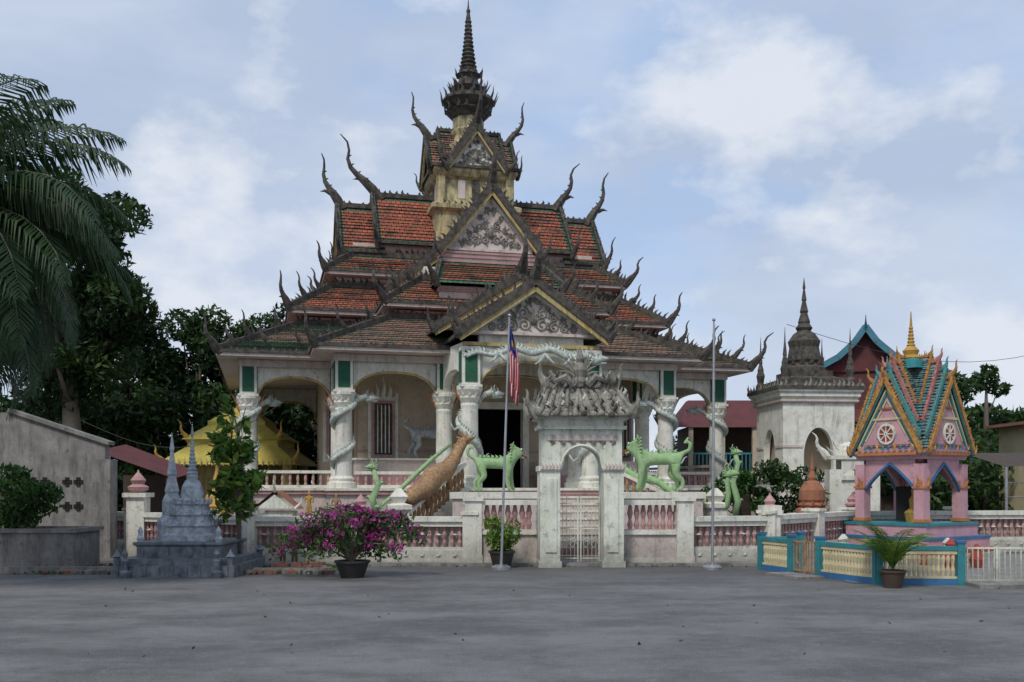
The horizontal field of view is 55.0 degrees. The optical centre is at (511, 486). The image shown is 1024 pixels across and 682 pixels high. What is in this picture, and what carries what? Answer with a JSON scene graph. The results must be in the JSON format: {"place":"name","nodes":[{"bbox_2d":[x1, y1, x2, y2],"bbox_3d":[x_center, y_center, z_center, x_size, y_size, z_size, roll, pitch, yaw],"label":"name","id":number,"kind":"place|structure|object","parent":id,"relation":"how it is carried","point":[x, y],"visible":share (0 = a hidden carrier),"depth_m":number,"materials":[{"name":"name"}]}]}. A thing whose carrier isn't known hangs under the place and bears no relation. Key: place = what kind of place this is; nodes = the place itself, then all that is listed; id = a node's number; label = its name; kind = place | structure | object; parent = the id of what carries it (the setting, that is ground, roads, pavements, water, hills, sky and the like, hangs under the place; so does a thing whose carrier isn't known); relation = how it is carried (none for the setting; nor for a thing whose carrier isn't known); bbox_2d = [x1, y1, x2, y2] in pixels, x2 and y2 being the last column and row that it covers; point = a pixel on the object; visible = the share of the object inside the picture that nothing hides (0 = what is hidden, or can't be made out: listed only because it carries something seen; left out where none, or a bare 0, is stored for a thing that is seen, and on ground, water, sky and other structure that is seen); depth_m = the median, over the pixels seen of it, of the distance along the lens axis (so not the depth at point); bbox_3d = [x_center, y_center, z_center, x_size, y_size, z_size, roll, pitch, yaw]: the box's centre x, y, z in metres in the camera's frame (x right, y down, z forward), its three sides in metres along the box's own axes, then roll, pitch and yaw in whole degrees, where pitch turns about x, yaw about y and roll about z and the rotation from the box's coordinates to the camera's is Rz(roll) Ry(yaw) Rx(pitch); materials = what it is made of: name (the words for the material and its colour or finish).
{"place":"outdoors","nodes":[
{"label":"outdoors","id":0,"kind":"place"},
{"bbox_2d":[0,555,336,573],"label":"dirt ground","id":1,"kind":"structure","parent":0,"point":[106,560],"depth_m":20.54,"materials":[{"name":"soil"}]},
{"bbox_2d":[0,526,103,565],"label":"concrete planter","id":2,"kind":"object","parent":1,"relation":"on","point":[57,546],"visible":0.93,"depth_m":18.60,"materials":[{"name":"concrete"}]},
{"bbox_2d":[0,462,64,528],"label":"green shrub","id":3,"kind":"object","parent":2,"relation":"in","point":[24,505],"visible":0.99,"depth_m":18.68,"materials":[{"name":"green plant"}]},
{"bbox_2d":[0,408,116,557],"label":"wall","id":4,"kind":"structure","parent":1,"relation":"on","point":[79,467],"depth_m":22.00,"materials":[{"name":"concrete"}]},
{"bbox_2d":[0,566,326,572],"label":"brick kerb","id":5,"kind":"structure","parent":1,"relation":"on","point":[17,569],"depth_m":18.00,"materials":[{"name":"brick"}]},
{"bbox_2d":[157,434,179,538],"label":"slim stupa spire","id":6,"kind":"structure","parent":1,"relation":"on","point":[171,489],"depth_m":19.98,"materials":[{"name":"grey stone"}]},
{"bbox_2d":[13,562,337,574],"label":"weeds and leaf litter","id":7,"kind":"object","parent":1,"relation":"on","point":[250,573],"visible":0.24,"depth_m":17.87,"materials":[{"name":"green plant"}]},
{"bbox_2d":[40,561,334,574],"bbox_3d":[-5.953,1.540,18.696,5.447,0.140,2.041,0,0,0],"label":"brick rubble edging","id":8,"kind":"object","parent":1,"relation":"on","point":[282,564],"visible":0.48,"depth_m":17.90,"materials":[{"name":"brick"}]},
{"bbox_2d":[280,536,287,561],"bbox_3d":[-4.500,1.283,19.286,0.216,0.626,0.101,0,0,0],"label":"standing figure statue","id":9,"kind":"object","parent":8,"relation":"on","point":[284,557],"visible":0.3,"depth_m":19.27,"materials":[{"name":"stone"}]},
{"bbox_2d":[111,425,264,577],"bbox_3d":[-5.950,0.230,18.225,2.180,2.740,2.350,0,0,0],"label":"grey stupa","id":10,"kind":"object","parent":1,"relation":"on","point":[191,543],"visible":1,"depth_m":17.55,"materials":[{"name":"stone"}]},
{"bbox_2d":[205,393,267,553],"bbox_3d":[-5.247,-0.084,18.722,1.178,3.371,0.998,0,0,0],"label":"young tree","id":11,"kind":"object","parent":1,"relation":"on","point":[235,481],"visible":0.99,"depth_m":18.61,"materials":[{"name":"green plant"}]},
{"bbox_2d":[289,542,297,561],"bbox_3d":[-4.280,1.283,19.336,0.216,0.626,0.101,0,0,0],"label":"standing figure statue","id":12,"kind":"object","parent":1,"relation":"on","point":[292,558],"visible":0.25,"depth_m":19.32,"materials":[{"name":"stone"}]},
{"bbox_2d":[265,560,756,565],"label":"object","id":13,"kind":"structure","parent":0,"point":[596,563],"depth_m":19.65,"materials":[{"name":"grey concrete"}]},
{"bbox_2d":[0,506,1023,681],"bbox_3d":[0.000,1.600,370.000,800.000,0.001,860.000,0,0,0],"label":"asphalt ground","id":14,"kind":"structure","parent":0,"point":[537,624],"depth_m":11.06,"materials":[{"name":"grey asphalt"}]},
{"bbox_2d":[0,363,91,423],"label":"broadleaf tree","id":15,"kind":"object","parent":14,"relation":"on","point":[8,404],"visible":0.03,"depth_m":40.48,"materials":[{"name":"green plant"}]},
{"bbox_2d":[0,73,133,421],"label":"coconut palm","id":16,"kind":"object","parent":14,"relation":"on","point":[32,213],"visible":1,"depth_m":14.64,"materials":[{"name":"green plant"}]},
{"bbox_2d":[0,163,162,430],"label":"tall broadleaf tree","id":17,"kind":"object","parent":14,"relation":"on","point":[103,333],"visible":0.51,"depth_m":34.63,"materials":[{"name":"green plant"}]},
{"bbox_2d":[82,313,189,443],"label":"broadleaf tree","id":18,"kind":"object","parent":14,"relation":"on","point":[157,370],"visible":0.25,"depth_m":43.15,"materials":[{"name":"green plant"}]},
{"bbox_2d":[110,444,198,512],"bbox_3d":[-9.600,0.225,26.000,2.000,2.750,2.000,0,0,0],"label":"lean to shed","id":19,"kind":"object","parent":14,"relation":"on","point":[156,484],"visible":0.21,"depth_m":26.80,"materials":[{"name":"red metal"}]},
{"bbox_2d":[4,389,316,510],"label":"understorey bushes","id":20,"kind":"object","parent":14,"relation":"on","point":[288,419],"visible":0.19,"depth_m":40.74,"materials":[{"name":"green plant"}]},
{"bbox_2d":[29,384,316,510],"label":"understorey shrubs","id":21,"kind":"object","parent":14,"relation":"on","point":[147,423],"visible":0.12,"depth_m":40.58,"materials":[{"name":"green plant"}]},
{"bbox_2d":[152,302,236,437],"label":"broadleaf tree","id":22,"kind":"object","parent":14,"relation":"on","point":[189,332],"visible":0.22,"depth_m":45.13,"materials":[{"name":"green plant"}]},
{"bbox_2d":[205,457,230,513],"bbox_3d":[-7.350,0.393,24.500,0.945,2.415,0.945,0,0,0],"label":"gold stupa","id":23,"kind":"object","parent":14,"relation":"on","point":[212,505],"visible":0.17,"depth_m":24.26,"materials":[{"name":"paint"}]},
{"bbox_2d":[190,312,279,419],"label":"broadleaf tree","id":24,"kind":"object","parent":14,"relation":"on","point":[215,390],"visible":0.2,"depth_m":44.12,"materials":[{"name":"green plant"}]},
{"bbox_2d":[154,406,316,513],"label":"gold pavilion","id":25,"kind":"structure","parent":14,"relation":"on","point":[277,451],"depth_m":36.61,"materials":[{"name":"paint"}]},
{"bbox_2d":[258,477,302,515],"bbox_3d":[-5.683,0.672,23.928,1.318,1.856,0.944,0,0,0],"label":"red roof shrine","id":26,"kind":"object","parent":14,"relation":"on","point":[272,500],"visible":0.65,"depth_m":23.70,"materials":[{"name":"white paint"}]},
{"bbox_2d":[269,303,312,418],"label":"broadleaf tree","id":27,"kind":"object","parent":14,"relation":"on","point":[281,316],"visible":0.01,"depth_m":46.64,"materials":[{"name":"green plant"}]},
{"bbox_2d":[265,502,429,577],"bbox_3d":[-2.863,0.924,17.252,2.853,1.352,1.585,0,0,0],"label":"potted bougainvillea","id":28,"kind":"object","parent":14,"relation":"on","point":[348,546],"visible":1,"depth_m":17.11,"materials":[{"name":"plant"}]},
{"bbox_2d":[201,0,773,539],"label":"buddhist temple","id":29,"kind":"structure","parent":14,"relation":"on","point":[381,352],"depth_m":31.03,"materials":[{"name":"beige tile"}]},
{"bbox_2d":[450,442,536,528],"bbox_3d":[-0.449,0.234,24.970,2.240,2.733,0.980,0,0,-2],"label":"green qilin statue","id":30,"kind":"object","parent":14,"relation":"on","point":[514,455],"visible":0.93,"depth_m":24.63,"materials":[{"name":"paint"}]},
{"bbox_2d":[483,515,522,566],"bbox_3d":[-0.183,1.068,19.269,0.808,1.064,0.724,0,0,0],"label":"potted shrub","id":31,"kind":"object","parent":14,"relation":"on","point":[494,540],"visible":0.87,"depth_m":19.18,"materials":[{"name":"green plant"}]},
{"bbox_2d":[491,314,519,569],"bbox_3d":[-0.152,-0.857,18.873,0.508,4.916,0.380,0,0,25],"label":"flagpole","id":32,"kind":"object","parent":14,"relation":"on","point":[514,376],"visible":1,"depth_m":18.88,"materials":[{"name":"metal"}]},
{"bbox_2d":[88,565,999,656],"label":"fallen leaves","id":33,"kind":"object","parent":14,"relation":"on","point":[680,640],"visible":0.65,"depth_m":14.31,"materials":[{"name":"brown plant"}]},
{"bbox_2d":[117,470,1023,562],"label":"wall masonry","id":34,"kind":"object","parent":14,"relation":"on","point":[686,538],"depth_m":20.13,"materials":[{"name":"white paint"}]},
{"bbox_2d":[560,540,597,559],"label":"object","id":35,"kind":"structure","parent":14,"relation":"on","point":[589,551],"depth_m":20.95,"materials":[{"name":"pink paint"}]},
{"bbox_2d":[523,347,639,567],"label":"entrance gate","id":36,"kind":"structure","parent":14,"relation":"on","point":[593,413],"depth_m":19.36,"materials":[{"name":"white paint"}]},
{"bbox_2d":[622,434,705,528],"bbox_3d":[3.783,0.137,25.236,2.240,2.925,0.992,0,0,4],"label":"green qilin statue","id":37,"kind":"object","parent":14,"relation":"on","point":[644,458],"visible":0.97,"depth_m":24.98,"materials":[{"name":"paint"}]},
{"bbox_2d":[702,318,721,569],"bbox_3d":[3.850,-0.817,18.900,0.380,4.835,0.380,0,0,0],"label":"flagpole","id":38,"kind":"object","parent":14,"relation":"on","point":[712,566],"visible":1,"depth_m":18.88,"materials":[{"name":"metal"}]},
{"bbox_2d":[676,400,756,515],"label":"brown verandah house","id":39,"kind":"structure","parent":14,"relation":"on","point":[740,419],"depth_m":41.50,"materials":[{"name":"brown paint"}]},
{"bbox_2d":[698,467,779,515],"bbox_3d":[6.732,0.526,28.982,2.464,2.274,1.450,0,0,0],"label":"garden shrub","id":40,"kind":"object","parent":14,"relation":"on","point":[746,480],"visible":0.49,"depth_m":28.82,"materials":[{"name":"green plant"}]},
{"bbox_2d":[751,457,831,514],"bbox_3d":[8.031,0.413,28.515,2.285,2.506,1.552,0,0,0],"label":"garden shrub","id":41,"kind":"object","parent":14,"relation":"on","point":[773,476],"visible":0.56,"depth_m":28.28,"materials":[{"name":"green plant"}]},
{"bbox_2d":[787,455,828,513],"bbox_3d":[7.750,0.375,25.400,1.000,2.450,1.000,0,0,0],"label":"terracotta stupa","id":42,"kind":"object","parent":14,"relation":"on","point":[812,492],"visible":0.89,"depth_m":25.17,"materials":[{"name":"orange ceramic"}]},
{"bbox_2d":[673,432,1014,510],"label":"background bushes","id":43,"kind":"object","parent":14,"relation":"on","point":[983,478],"visible":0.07,"depth_m":40.14,"materials":[{"name":"green plant"}]},
{"bbox_2d":[812,432,879,511],"bbox_3d":[10.187,-0.013,29.500,2.392,3.225,0.600,0,0,0],"label":"white ornate shrine","id":44,"kind":"object","parent":14,"relation":"on","point":[845,462],"visible":0.5,"depth_m":29.25,"materials":[{"name":"paint"}]},
{"bbox_2d":[823,315,901,510],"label":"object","id":45,"kind":"structure","parent":14,"relation":"on","point":[866,336],"depth_m":41.91,"materials":[{"name":"paint"}]},
{"bbox_2d":[756,531,1023,585],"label":"teal fence","id":46,"kind":"object","parent":14,"relation":"on","point":[787,553],"visible":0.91,"depth_m":16.30,"materials":[{"name":"paint"}]},
{"bbox_2d":[842,522,940,588],"bbox_3d":[5.936,1.077,15.550,1.361,1.047,1.233,0,0,-37],"label":"potted palm","id":47,"kind":"object","parent":14,"relation":"on","point":[890,550],"visible":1,"depth_m":15.38,"materials":[{"name":"green plant"}]},
{"bbox_2d":[766,572,1023,588],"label":"concrete ramp slab","id":48,"kind":"structure","parent":14,"relation":"on","point":[979,585],"depth_m":15.73,"materials":[{"name":"white paint"}]},
{"bbox_2d":[942,370,976,505],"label":"thin crowned tree","id":49,"kind":"object","parent":14,"relation":"on","point":[963,384],"visible":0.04,"depth_m":59.92,"materials":[{"name":"green plant"}]},
{"bbox_2d":[935,401,1023,510],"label":"background trees","id":50,"kind":"object","parent":14,"relation":"on","point":[1005,415],"visible":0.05,"depth_m":62.43,"materials":[{"name":"green plant"}]},
{"bbox_2d":[962,363,1013,510],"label":"thin crowned tree","id":51,"kind":"object","parent":14,"relation":"on","point":[980,382],"visible":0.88,"depth_m":60.80,"materials":[{"name":"green plant"}]},
{"bbox_2d":[974,453,1023,509],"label":"metal awning","id":52,"kind":"object","parent":14,"relation":"on","point":[1006,460],"visible":0.65,"depth_m":28.01,"materials":[{"name":"metal"}]},
{"bbox_2d":[985,421,1023,509],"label":"cream balcony house","id":53,"kind":"structure","parent":14,"relation":"on","point":[1011,437],"depth_m":39.72,"materials":[{"name":"paint"}]},
{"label":"statue plinths","id":54,"kind":"object","parent":14,"relation":"on","visible":0},
{"bbox_2d":[304,491,313,515],"bbox_3d":[-4.950,0.480,23.983,0.252,0.730,0.118,0,0,0],"label":"standing figure statue","id":55,"kind":"object","parent":54,"relation":"on","point":[309,498],"visible":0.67,"depth_m":23.97,"materials":[{"name":"gold metal"}]},
{"bbox_2d":[331,493,341,508],"bbox_3d":[-4.200,0.530,23.483,0.252,0.730,0.118,0,0,0],"label":"standing figure statue","id":56,"kind":"object","parent":54,"relation":"on","point":[336,500],"visible":0.47,"depth_m":23.47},
{"bbox_2d":[0,0,1023,482],"label":"sky","id":57,"kind":"structure","parent":0,"point":[869,154],"materials":[{"name":"blue"}]},
{"bbox_2d":[83,324,1022,447],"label":"overhead wire","id":58,"kind":"object","parent":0,"point":[286,400],"visible":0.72,"depth_m":24.00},
{"bbox_2d":[747,280,865,515],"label":"white bell tower","id":59,"kind":"structure","parent":0,"point":[801,399],"depth_m":31.90,"materials":[{"name":"paint"}]},
{"bbox_2d":[801,554,1023,582],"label":"shrine paving","id":60,"kind":"structure","parent":0,"point":[1001,568],"depth_m":19.02,"materials":[{"name":"concrete"}]},
{"bbox_2d":[837,534,984,567],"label":"offering jars","id":61,"kind":"object","parent":60,"relation":"on","point":[948,542],"visible":0.4,"depth_m":19.17,"materials":[{"name":"red ceramic"}]},
{"bbox_2d":[837,312,1003,560],"bbox_3d":[9.250,-1.225,22.800,2.883,5.650,2.883,0,0,-35],"label":"pink shrine","id":62,"kind":"object","parent":60,"relation":"on","point":[912,437],"visible":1,"depth_m":22.23,"materials":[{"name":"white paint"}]}
]}

